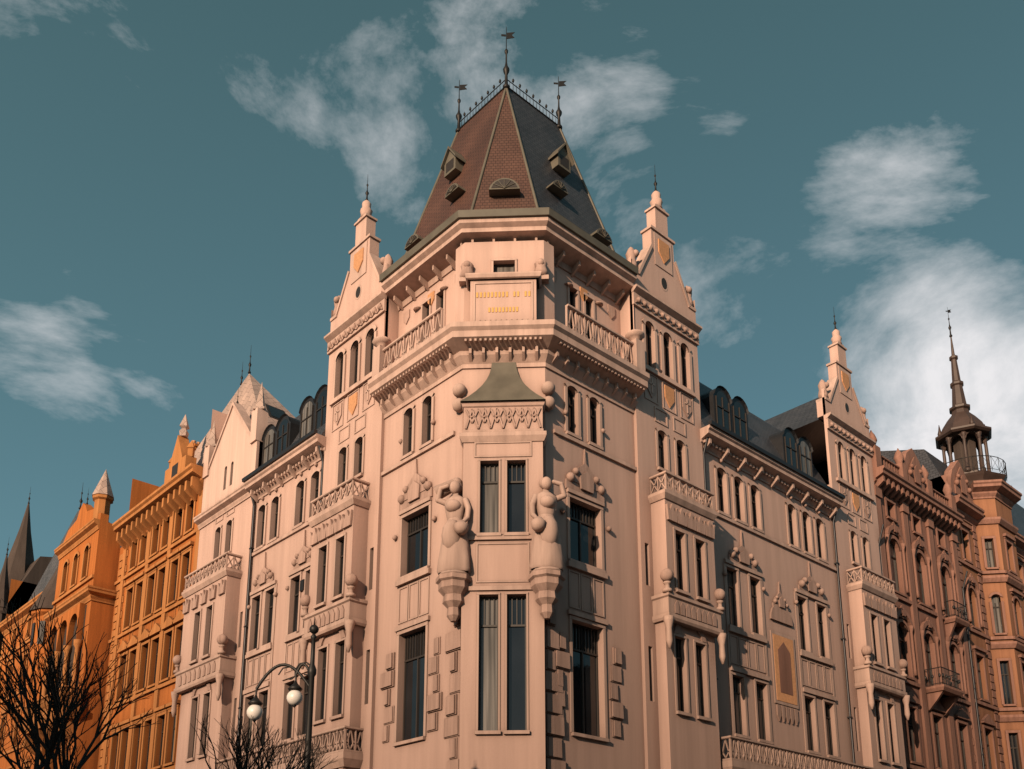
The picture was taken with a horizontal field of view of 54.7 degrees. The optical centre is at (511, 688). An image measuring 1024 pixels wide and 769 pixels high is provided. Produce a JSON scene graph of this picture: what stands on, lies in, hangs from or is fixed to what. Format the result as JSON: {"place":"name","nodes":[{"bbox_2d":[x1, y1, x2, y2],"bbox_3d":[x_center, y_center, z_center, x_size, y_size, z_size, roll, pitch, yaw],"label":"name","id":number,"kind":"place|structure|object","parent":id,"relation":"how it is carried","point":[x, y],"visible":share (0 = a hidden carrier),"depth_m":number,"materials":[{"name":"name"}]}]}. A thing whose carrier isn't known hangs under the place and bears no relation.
{"place":"outdoors","nodes":[
{"label":"outdoors","id":0,"kind":"place"},
{"bbox_2d":[0,713,18,750],"bbox_3d":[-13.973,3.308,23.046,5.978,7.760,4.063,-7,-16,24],"label":"bare tree","id":1,"kind":"object","parent":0,"point":[5,734],"visible":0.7,"depth_m":24.21,"materials":[{"name":"black plant"}]},
{"bbox_2d":[0,0,1023,572],"label":"sky","id":2,"kind":"structure","parent":0,"point":[183,183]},
{"label":"ground","id":3,"kind":"structure","parent":0,"visible":0},
{"bbox_2d":[0,414,259,768],"bbox_3d":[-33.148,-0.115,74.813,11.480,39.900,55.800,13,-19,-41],"label":"neighbours","id":4,"kind":"structure","parent":3,"relation":"on","point":[121,580],"depth_m":59.75,"materials":[{"name":"orange paint"}]},
{"bbox_2d":[171,27,909,768],"bbox_3d":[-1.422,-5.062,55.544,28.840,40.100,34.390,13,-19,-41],"label":"corner house","id":5,"kind":"structure","parent":3,"relation":"on","point":[513,539],"depth_m":40.46,"materials":[{"name":"pink paint"}]},
{"bbox_2d":[237,437,984,768],"bbox_3d":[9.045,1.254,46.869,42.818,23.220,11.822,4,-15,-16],"label":"drainpipes","id":6,"kind":"object","parent":5,"relation":"attached to","point":[240,707],"visible":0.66,"depth_m":48.46,"materials":[{"name":"metal"}]},
{"bbox_2d":[814,308,1023,768],"bbox_3d":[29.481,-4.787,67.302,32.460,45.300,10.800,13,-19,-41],"label":"neighbours","id":7,"kind":"structure","parent":3,"relation":"on","point":[945,528],"depth_m":59.91,"materials":[{"name":"brown paint"}]},
{"bbox_3d":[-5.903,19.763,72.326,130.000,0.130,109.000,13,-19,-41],"label":"streets and pavements","id":8,"kind":"structure","parent":3,"relation":"on","visible":0},
{"bbox_2d":[0,592,160,768],"bbox_3d":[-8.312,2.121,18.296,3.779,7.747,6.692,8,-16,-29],"label":"bare tree","id":9,"kind":"object","parent":8,"relation":"on","point":[59,725],"visible":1,"depth_m":19.04,"materials":[{"name":"black plant"}]},
{"bbox_2d":[190,714,336,768],"bbox_3d":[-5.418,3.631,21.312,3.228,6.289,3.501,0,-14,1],"label":"bare tree","id":10,"kind":"object","parent":8,"relation":"on","point":[239,757],"visible":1,"depth_m":21.53,"materials":[{"name":"black plant"}]},
{"bbox_2d":[247,618,318,768],"bbox_3d":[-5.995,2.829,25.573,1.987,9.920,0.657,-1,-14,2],"label":"street lamp","id":11,"kind":"object","parent":8,"relation":"on","point":[294,700],"visible":0.98,"depth_m":26.14,"materials":[{"name":"grey metal"}]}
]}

